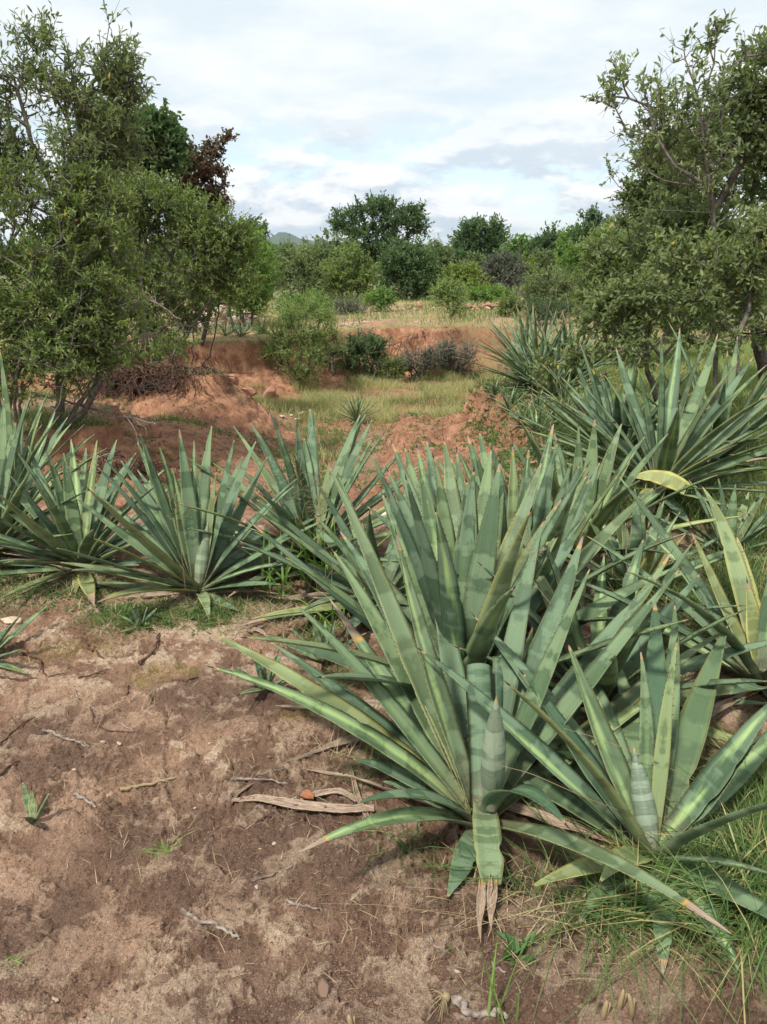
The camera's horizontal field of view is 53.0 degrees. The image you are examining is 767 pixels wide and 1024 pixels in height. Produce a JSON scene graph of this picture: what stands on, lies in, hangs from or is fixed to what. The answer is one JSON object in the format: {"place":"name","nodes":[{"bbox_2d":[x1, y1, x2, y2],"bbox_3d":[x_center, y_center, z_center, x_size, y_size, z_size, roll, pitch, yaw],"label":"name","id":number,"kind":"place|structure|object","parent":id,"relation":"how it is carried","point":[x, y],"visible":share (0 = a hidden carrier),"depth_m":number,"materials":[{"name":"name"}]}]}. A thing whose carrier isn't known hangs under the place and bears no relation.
{"place":"outdoors","nodes":[
{"label":"outdoors","id":0,"kind":"place"},
{"bbox_2d":[266,232,343,246],"bbox_3d":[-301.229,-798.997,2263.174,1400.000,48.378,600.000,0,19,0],"label":"hill","id":1,"kind":"structure","parent":0,"point":[278,237],"depth_m":2175.09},
{"bbox_2d":[180,364,499,462],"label":"gully grass","id":2,"kind":"structure","parent":0,"point":[376,383],"depth_m":13.72,"materials":[{"name":"plant"}]},
{"bbox_2d":[3,295,730,337],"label":"grass","id":3,"kind":"structure","parent":0,"point":[382,313],"depth_m":19.85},
{"bbox_2d":[0,272,766,1023],"bbox_3d":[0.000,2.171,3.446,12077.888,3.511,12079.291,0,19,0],"label":"ground","id":4,"kind":"structure","parent":0,"point":[60,758],"depth_m":2.15,"materials":[{"name":"soil"}]},
{"bbox_2d":[0,602,51,676],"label":"agave plant","id":5,"kind":"object","parent":4,"relation":"on","point":[7,640],"visible":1,"depth_m":2.96,"materials":[{"name":"green plant"}]},
{"bbox_2d":[20,776,53,824],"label":"agave seedling","id":6,"kind":"object","parent":4,"relation":"on","point":[29,801],"visible":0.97,"depth_m":2.19,"materials":[{"name":"green plant"}]},
{"bbox_2d":[0,352,117,492],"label":"agave plant","id":7,"kind":"object","parent":4,"relation":"on","point":[9,427],"visible":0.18,"depth_m":5.45,"materials":[{"name":"green plant"}]},
{"bbox_2d":[0,393,138,571],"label":"agave plant","id":8,"kind":"object","parent":4,"relation":"on","point":[23,478],"visible":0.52,"depth_m":4.15,"materials":[{"name":"green plant"}]},
{"bbox_2d":[0,148,160,428],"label":"thicket shrub","id":9,"kind":"object","parent":4,"relation":"on","point":[63,343],"visible":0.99,"depth_m":6.41,"materials":[{"name":"green plant"}]},
{"bbox_2d":[0,0,171,414],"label":"tall tree","id":10,"kind":"object","parent":4,"relation":"on","point":[114,76],"visible":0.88,"depth_m":6.40,"materials":[{"name":"green plant"}]},
{"bbox_2d":[0,366,175,441],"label":"bank top grass","id":11,"kind":"structure","parent":4,"relation":"on","point":[44,413],"depth_m":7.20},
{"bbox_2d":[0,435,179,605],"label":"agave plant","id":12,"kind":"object","parent":4,"relation":"on","point":[79,520],"visible":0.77,"depth_m":3.85,"materials":[{"name":"green plant"}]},
{"bbox_2d":[31,367,158,449],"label":"fallen branch","id":13,"kind":"object","parent":4,"relation":"on","point":[89,407],"visible":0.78,"depth_m":6.86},
{"bbox_2d":[75,440,179,485],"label":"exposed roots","id":14,"kind":"object","parent":4,"relation":"on","point":[138,468],"visible":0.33,"depth_m":6.85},
{"bbox_2d":[66,83,195,344],"bbox_3d":[-3.920,-4.642,12.379,2.128,4.117,1.299,10,21,26],"label":"broadleaf tree","id":15,"kind":"object","parent":4,"relation":"on","point":[170,133],"visible":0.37,"depth_m":11.66,"materials":[{"name":"green plant"}]},
{"bbox_2d":[112,602,159,633],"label":"agave seedling","id":16,"kind":"object","parent":4,"relation":"on","point":[137,618],"visible":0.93,"depth_m":3.28,"materials":[{"name":"green plant"}]},
{"bbox_2d":[71,356,213,415],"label":"fallen branch","id":17,"kind":"object","parent":4,"relation":"on","point":[160,382],"visible":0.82,"depth_m":7.45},
{"bbox_2d":[94,328,202,368],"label":"shrub","id":18,"kind":"object","parent":4,"relation":"on","point":[156,351],"visible":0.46,"depth_m":10.29,"materials":[{"name":"plant"}]},
{"bbox_2d":[125,233,194,311],"bbox_3d":[-6.056,-6.589,21.014,2.410,2.278,1.842,0,19,0],"label":"background tree","id":19,"kind":"object","parent":4,"relation":"on","point":[155,257],"visible":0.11,"depth_m":20.70,"materials":[{"name":"green plant"}]},
{"bbox_2d":[69,337,253,404],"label":"exposed roots","id":20,"kind":"object","parent":4,"relation":"on","point":[136,376],"visible":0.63,"depth_m":9.68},
{"bbox_2d":[68,157,268,364],"bbox_3d":[-3.038,-3.152,10.724,2.918,3.439,1.775,0,19,0],"label":"spreading bush","id":21,"kind":"object","parent":4,"relation":"on","point":[191,226],"visible":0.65,"depth_m":10.32,"materials":[{"name":"green plant"}]},
{"bbox_2d":[0,554,345,642],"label":"row weeds","id":22,"kind":"object","parent":4,"relation":"on","point":[46,594],"visible":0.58,"depth_m":3.47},
{"bbox_2d":[117,300,243,363],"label":"fallen branch","id":23,"kind":"object","parent":4,"relation":"on","point":[147,336],"visible":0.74,"depth_m":8.06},
{"bbox_2d":[53,422,338,618],"bbox_3d":[-0.886,-0.013,3.672,1.315,0.853,1.120,-8,21,-22],"label":"agave plant","id":24,"kind":"object","parent":4,"relation":"on","point":[210,564],"visible":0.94,"depth_m":3.58,"materials":[{"name":"green plant"}]},
{"bbox_2d":[163,127,239,344],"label":"red leaved shrub","id":25,"kind":"object","parent":4,"relation":"on","point":[209,170],"visible":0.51,"depth_m":12.72,"materials":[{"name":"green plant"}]},
{"bbox_2d":[180,908,241,940],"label":"twig","id":26,"kind":"object","parent":4,"relation":"on","point":[198,920],"visible":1,"depth_m":1.84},
{"bbox_2d":[170,214,289,327],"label":"bright bush","id":27,"kind":"object","parent":4,"relation":"on","point":[263,268],"visible":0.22,"depth_m":16.23,"materials":[{"name":"green plant"}]},
{"bbox_2d":[0,558,503,903],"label":"grass","id":28,"kind":"structure","parent":4,"relation":"on","point":[121,620],"depth_m":3.32,"materials":[{"name":"plant"}]},
{"bbox_2d":[226,646,304,695],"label":"agave seedling","id":29,"kind":"object","parent":4,"relation":"on","point":[261,671],"visible":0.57,"depth_m":2.77,"materials":[{"name":"green plant"}]},
{"bbox_2d":[252,225,280,300],"bbox_3d":[-4.121,-7.864,24.876,1.610,2.642,1.720,-15,24,-36],"label":"background tree","id":30,"kind":"object","parent":4,"relation":"on","point":[264,250],"visible":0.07,"depth_m":24.44,"materials":[{"name":"green plant"}]},
{"bbox_2d":[222,530,322,597],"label":"grass tuft","id":31,"kind":"object","parent":4,"relation":"on","point":[284,580],"visible":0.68,"depth_m":3.61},
{"bbox_2d":[23,359,534,499],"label":"gully weeds","id":32,"kind":"object","parent":4,"relation":"on","point":[434,444],"visible":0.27,"depth_m":8.63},
{"bbox_2d":[0,322,557,393],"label":"bank fringe","id":33,"kind":"object","parent":4,"relation":"on","point":[409,325],"visible":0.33,"depth_m":14.91,"materials":[{"name":"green plant"}]},
{"bbox_2d":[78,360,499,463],"bbox_3d":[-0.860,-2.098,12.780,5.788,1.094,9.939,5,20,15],"label":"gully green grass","id":34,"kind":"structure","parent":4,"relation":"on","point":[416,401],"depth_m":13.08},
{"bbox_2d":[274,234,321,296],"bbox_3d":[-3.568,-10.090,32.448,2.533,3.087,1.981,0,19,0],"label":"round tree","id":35,"kind":"object","parent":4,"relation":"on","point":[286,277],"visible":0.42,"depth_m":32.05,"materials":[{"name":"green plant"}]},
{"bbox_2d":[249,291,351,388],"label":"acacia bush","id":36,"kind":"object","parent":4,"relation":"on","point":[309,338],"visible":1,"depth_m":14.22,"materials":[{"name":"green plant"}]},
{"bbox_2d":[232,794,373,812],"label":"withered leaf","id":37,"kind":"object","parent":4,"relation":"on","point":[306,805],"visible":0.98,"depth_m":2.23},
{"bbox_2d":[269,284,339,320],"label":"bush","id":38,"kind":"object","parent":4,"relation":"on","point":[301,300],"visible":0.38,"depth_m":18.77,"materials":[{"name":"green plant"}]},
{"bbox_2d":[178,408,432,618],"bbox_3d":[-0.379,-0.077,3.865,1.487,0.849,1.590,0,19,0],"label":"agave plant","id":39,"kind":"object","parent":4,"relation":"on","point":[309,460],"visible":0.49,"depth_m":3.98,"materials":[{"name":"green plant"}]},
{"bbox_2d":[250,493,390,591],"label":"grass tuft","id":40,"kind":"object","parent":4,"relation":"on","point":[321,566],"visible":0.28,"depth_m":3.64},
{"bbox_2d":[283,227,363,298],"bbox_3d":[-2.261,-9.323,29.610,3.193,3.174,2.681,0,19,0],"label":"round tree","id":41,"kind":"object","parent":4,"relation":"on","point":[304,262],"visible":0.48,"depth_m":29.18,"materials":[{"name":"green plant"}]},
{"bbox_2d":[292,788,357,802],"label":"withered leaf","id":42,"kind":"object","parent":4,"relation":"on","point":[340,791],"visible":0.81,"depth_m":2.28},
{"bbox_2d":[282,612,371,666],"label":"agave seedling","id":43,"kind":"object","parent":4,"relation":"on","point":[318,659],"visible":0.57,"depth_m":2.99,"materials":[{"name":"green plant"}]},
{"bbox_2d":[313,338,350,375],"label":"bush","id":44,"kind":"object","parent":4,"relation":"on","point":[338,360],"visible":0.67,"depth_m":15.47,"materials":[{"name":"green plant"}]},
{"bbox_2d":[290,579,377,630],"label":"grass tuft","id":45,"kind":"object","parent":4,"relation":"on","point":[323,618],"visible":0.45,"depth_m":3.20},
{"bbox_2d":[313,240,382,300],"bbox_3d":[-1.246,-8.329,26.918,2.390,2.261,1.998,-13,23,-34],"label":"round tree","id":46,"kind":"object","parent":4,"relation":"on","point":[352,273],"visible":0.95,"depth_m":26.61,"materials":[{"name":"green plant"}]},
{"bbox_2d":[327,290,368,314],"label":"bush","id":47,"kind":"object","parent":4,"relation":"on","point":[349,307],"visible":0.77,"depth_m":20.30,"materials":[{"name":"grey plant"}]},
{"bbox_2d":[330,392,381,425],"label":"agave plant","id":48,"kind":"object","parent":4,"relation":"on","point":[354,415],"visible":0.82,"depth_m":11.52,"materials":[{"name":"green plant"}]},
{"bbox_2d":[235,474,478,639],"bbox_3d":[-0.040,0.155,3.421,1.264,0.679,1.282,-5,20,-15],"label":"agave plant","id":49,"kind":"object","parent":4,"relation":"on","point":[393,571],"visible":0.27,"depth_m":3.46,"materials":[{"name":"green plant"}]},
{"bbox_2d":[0,617,718,1023],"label":"ground litter","id":50,"kind":"object","parent":4,"relation":"on","point":[310,879],"visible":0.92,"depth_m":1.91,"materials":[{"name":"plant"}]},
{"bbox_2d":[334,327,395,379],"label":"bush","id":51,"kind":"object","parent":4,"relation":"on","point":[373,346],"visible":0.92,"depth_m":15.77,"materials":[{"name":"green plant"}]},
{"bbox_2d":[359,281,398,311],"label":"bush","id":52,"kind":"object","parent":4,"relation":"on","point":[378,297],"visible":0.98,"depth_m":21.12,"materials":[{"name":"green plant"}]},
{"bbox_2d":[325,189,434,287],"bbox_3d":[-0.114,-10.742,31.284,4.448,4.424,2.766,0,19,0],"label":"open crowned tree","id":53,"kind":"object","parent":4,"relation":"on","point":[373,208],"visible":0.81,"depth_m":30.60,"materials":[{"name":"green plant"}]},
{"bbox_2d":[0,331,761,1023],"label":"soil crumbs","id":54,"kind":"object","parent":4,"relation":"on","point":[328,947],"visible":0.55,"depth_m":1.80,"materials":[{"name":"soil"}]},
{"bbox_2d":[0,557,766,986],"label":"grass","id":55,"kind":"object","parent":4,"relation":"on","point":[378,753],"visible":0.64,"depth_m":1.92,"materials":[{"name":"plant"}]},
{"bbox_2d":[373,351,413,382],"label":"bush","id":56,"kind":"object","parent":4,"relation":"on","point":[388,364],"visible":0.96,"depth_m":15.80,"materials":[{"name":"green plant"}]},
{"bbox_2d":[370,233,445,301],"bbox_3d":[0.842,-8.938,28.728,2.738,2.816,2.624,-10,22,-27],"label":"dense tree","id":57,"kind":"object","parent":4,"relation":"on","point":[414,272],"visible":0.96,"depth_m":28.31,"materials":[{"name":"green plant"}]},
{"bbox_2d":[393,342,447,382],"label":"bush","id":58,"kind":"object","parent":4,"relation":"on","point":[434,361],"visible":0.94,"depth_m":15.83,"materials":[{"name":"grey plant"}]},
{"bbox_2d":[421,233,454,293],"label":"background tree","id":59,"kind":"object","parent":4,"relation":"on","point":[445,257],"visible":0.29,"depth_m":45.17,"materials":[{"name":"green plant"}]},
{"bbox_2d":[426,273,473,318],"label":"bush","id":60,"kind":"object","parent":4,"relation":"on","point":[454,293],"visible":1,"depth_m":18.72,"materials":[{"name":"green plant"}]},
{"bbox_2d":[435,336,480,376],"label":"bush","id":61,"kind":"object","parent":4,"relation":"on","point":[450,358],"visible":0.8,"depth_m":16.25,"materials":[{"name":"grey plant"}]},
{"bbox_2d":[438,259,491,301],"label":"bush","id":62,"kind":"object","parent":4,"relation":"on","point":[471,273],"visible":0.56,"depth_m":29.55,"materials":[{"name":"green plant"}]},
{"bbox_2d":[240,436,693,828],"bbox_3d":[0.317,0.262,2.633,1.551,0.984,1.550,0,19,0],"label":"agave plant","id":63,"kind":"object","parent":4,"relation":"on","point":[452,526],"visible":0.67,"depth_m":2.64,"materials":[{"name":"green plant"}]},
{"bbox_2d":[205,458,732,942],"bbox_3d":[0.201,0.394,2.262,1.615,0.979,1.364,7,20,19],"label":"agave plant","id":64,"kind":"object","parent":4,"relation":"on","point":[435,712],"visible":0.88,"depth_m":2.17,"materials":[{"name":"green plant"}]},
{"bbox_2d":[458,248,498,289],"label":"background tree","id":65,"kind":"object","parent":4,"relation":"on","point":[475,258],"visible":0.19,"depth_m":47.16,"materials":[{"name":"green plant"}]},
{"bbox_2d":[450,995,508,1019],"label":"twig","id":66,"kind":"object","parent":4,"relation":"on","point":[462,1005],"visible":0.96,"depth_m":1.63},
{"bbox_2d":[447,212,513,257],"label":"umbrella tree","id":67,"kind":"object","parent":4,"relation":"on","point":[469,235],"visible":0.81,"depth_m":57.74,"materials":[{"name":"green plant"}]},
{"bbox_2d":[462,280,503,303],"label":"bush","id":68,"kind":"object","parent":4,"relation":"on","point":[478,292],"visible":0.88,"depth_m":25.89,"materials":[{"name":"green plant"}]},
{"bbox_2d":[476,937,518,1023],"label":"grass tuft","id":69,"kind":"object","parent":4,"relation":"on","point":[490,993],"visible":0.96,"depth_m":1.61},
{"bbox_2d":[476,246,531,296],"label":"bush","id":70,"kind":"object","parent":4,"relation":"on","point":[494,263],"visible":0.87,"depth_m":31.34,"materials":[{"name":"grey plant"}]},
{"bbox_2d":[484,382,526,411],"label":"agave","id":71,"kind":"object","parent":4,"relation":"on","point":[507,405],"visible":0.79,"depth_m":8.02,"materials":[{"name":"green plant"}]},
{"bbox_2d":[488,291,526,316],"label":"bush","id":72,"kind":"object","parent":4,"relation":"on","point":[503,305],"visible":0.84,"depth_m":19.32,"materials":[{"name":"green plant"}]},
{"bbox_2d":[469,305,560,364],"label":"agave plant","id":73,"kind":"object","parent":4,"relation":"on","point":[521,333],"visible":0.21,"depth_m":10.00,"materials":[{"name":"green plant"}]},
{"bbox_2d":[498,232,531,283],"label":"background tree","id":74,"kind":"object","parent":4,"relation":"on","point":[520,241],"visible":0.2,"depth_m":54.19,"materials":[{"name":"green plant"}]},
{"bbox_2d":[453,300,611,393],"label":"agave plant","id":75,"kind":"object","parent":4,"relation":"on","point":[523,353],"visible":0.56,"depth_m":8.85,"materials":[{"name":"green plant"}]},
{"bbox_2d":[515,252,552,293],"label":"background tree","id":76,"kind":"object","parent":4,"relation":"on","point":[531,270],"visible":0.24,"depth_m":43.81,"materials":[{"name":"green plant"}]},
{"bbox_2d":[513,402,561,431],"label":"agave","id":77,"kind":"object","parent":4,"relation":"on","point":[535,418],"visible":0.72,"depth_m":6.83,"materials":[{"name":"green plant"}]},
{"bbox_2d":[531,248,558,293],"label":"bush","id":78,"kind":"object","parent":4,"relation":"on","point":[544,257],"visible":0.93,"depth_m":39.74,"materials":[{"name":"green plant"}]},
{"bbox_2d":[523,220,568,259],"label":"background tree","id":79,"kind":"object","parent":4,"relation":"on","point":[547,239],"visible":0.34,"depth_m":52.48,"materials":[{"name":"green plant"}]},
{"bbox_2d":[514,291,579,325],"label":"bush","id":80,"kind":"object","parent":4,"relation":"on","point":[538,308],"visible":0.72,"depth_m":16.86,"materials":[{"name":"green plant"}]},
{"bbox_2d":[351,420,746,636],"bbox_3d":[0.585,0.151,3.130,1.476,0.891,1.561,0,19,0],"label":"agave plant","id":81,"kind":"object","parent":4,"relation":"on","point":[565,524],"visible":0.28,"depth_m":3.18,"materials":[{"name":"green plant"}]},
{"bbox_2d":[516,263,583,319],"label":"bush","id":82,"kind":"object","parent":4,"relation":"on","point":[539,288],"visible":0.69,"depth_m":18.20,"materials":[{"name":"green plant"}]},
{"bbox_2d":[489,324,619,399],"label":"agave plant","id":83,"kind":"object","parent":4,"relation":"on","point":[552,388],"visible":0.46,"depth_m":8.30,"materials":[{"name":"green plant"}]},
{"bbox_2d":[549,223,583,269],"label":"background tree","id":84,"kind":"object","parent":4,"relation":"on","point":[562,245],"visible":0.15,"depth_m":48.77,"materials":[{"name":"green plant"}]},
{"bbox_2d":[504,298,637,384],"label":"agave plant","id":85,"kind":"object","parent":4,"relation":"on","point":[563,336],"visible":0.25,"depth_m":9.03,"materials":[{"name":"green plant"}]},
{"bbox_2d":[554,237,593,287],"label":"bush","id":86,"kind":"object","parent":4,"relation":"on","point":[571,254],"visible":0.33,"depth_m":25.35,"materials":[{"name":"green plant"}]},
{"bbox_2d":[566,202,612,247],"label":"background tree","id":87,"kind":"object","parent":4,"relation":"on","point":[596,219],"visible":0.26,"depth_m":40.89,"materials":[{"name":"green plant"}]},
{"bbox_2d":[414,599,766,984],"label":"agave plant","id":88,"kind":"object","parent":4,"relation":"on","point":[666,736],"visible":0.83,"depth_m":2.06,"materials":[{"name":"green plant"}]},
{"bbox_2d":[464,416,740,607],"bbox_3d":[1.067,-0.115,3.904,1.385,0.903,1.495,-10,21,-26],"label":"agave plant","id":89,"kind":"object","parent":4,"relation":"on","point":[604,511],"visible":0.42,"depth_m":3.96,"materials":[{"name":"green plant"}]},
{"bbox_2d":[454,528,766,804],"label":"agave plant","id":90,"kind":"object","parent":4,"relation":"on","point":[626,659],"visible":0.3,"depth_m":2.68,"materials":[{"name":"green plant"}]},
{"bbox_2d":[499,341,733,479],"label":"agave plant","id":91,"kind":"object","parent":4,"relation":"on","point":[603,396],"visible":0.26,"depth_m":5.80,"materials":[{"name":"green plant"}]},
{"bbox_2d":[496,886,766,964],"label":"front weeds","id":92,"kind":"object","parent":4,"relation":"on","point":[514,946],"visible":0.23,"depth_m":1.77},
{"bbox_2d":[515,324,766,529],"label":"agave plant","id":93,"kind":"object","parent":4,"relation":"on","point":[682,447],"visible":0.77,"depth_m":4.91,"materials":[{"name":"green plant"}]},
{"bbox_2d":[558,214,723,363],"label":"thicket shrub","id":94,"kind":"object","parent":4,"relation":"on","point":[617,261],"visible":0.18,"depth_m":9.68,"materials":[{"name":"green plant"}]},
{"bbox_2d":[522,198,766,401],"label":"drooping bush","id":95,"kind":"object","parent":4,"relation":"on","point":[608,302],"visible":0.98,"depth_m":5.90,"materials":[{"name":"green plant"}]},
{"bbox_2d":[565,486,747,626],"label":"agave plant","id":96,"kind":"object","parent":4,"relation":"on","point":[635,537],"visible":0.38,"depth_m":3.60,"materials":[{"name":"green plant"}]},
{"bbox_2d":[561,473,766,716],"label":"agave plant","id":97,"kind":"object","parent":4,"relation":"on","point":[751,629],"visible":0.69,"depth_m":2.86,"materials":[{"name":"green plant"}]},
{"bbox_2d":[570,477,766,681],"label":"shaded grass","id":98,"kind":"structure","parent":4,"relation":"on","point":[760,555],"depth_m":3.64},
{"bbox_2d":[580,8,766,402],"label":"bare topped tree","id":99,"kind":"object","parent":4,"relation":"on","point":[660,111],"visible":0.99,"depth_m":6.24,"materials":[{"name":"green plant"}]},
{"bbox_2d":[583,24,766,386],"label":"leaning tree","id":100,"kind":"object","parent":4,"relation":"on","point":[749,128],"visible":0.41,"depth_m":6.84,"materials":[{"name":"green plant"}]},
{"bbox_2d":[583,101,766,345],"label":"shade tree","id":101,"kind":"object","parent":4,"relation":"on","point":[635,188],"visible":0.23,"depth_m":11.04,"materials":[{"name":"green plant"}]},
{"bbox_2d":[605,322,766,467],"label":"agave plant","id":102,"kind":"object","parent":4,"relation":"on","point":[757,393],"visible":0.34,"depth_m":5.53,"materials":[{"name":"green plant"}]},
{"bbox_2d":[654,475,766,561],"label":"agave plant","id":103,"kind":"object","parent":4,"relation":"on","point":[743,523],"visible":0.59,"depth_m":4.02,"materials":[{"name":"green plant"}]},
{"bbox_2d":[0,296,766,356],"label":"plateau grass","id":104,"kind":"structure","parent":0,"point":[412,316],"depth_m":18.66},
{"bbox_2d":[0,0,766,245],"label":"sky","id":105,"kind":"structure","parent":0,"point":[466,108],"materials":[{"name":"white"}]},
{"bbox_2d":[321,699,766,1023],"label":"lush grass","id":106,"kind":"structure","parent":0,"point":[752,850],"depth_m":1.83,"materials":[{"name":"plant"}]},
{"bbox_2d":[459,369,724,488],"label":"bank weeds","id":107,"kind":"object","parent":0,"point":[507,455],"visible":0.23,"depth_m":7.87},
{"bbox_2d":[517,392,766,682],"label":"bank grass","id":108,"kind":"structure","parent":0,"point":[691,509],"depth_m":4.67,"materials":[{"name":"plant"}]},
{"bbox_2d":[543,335,766,505],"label":"meadow grass","id":109,"kind":"structure","parent":0,"point":[747,355],"depth_m":9.04,"materials":[{"name":"plant"}]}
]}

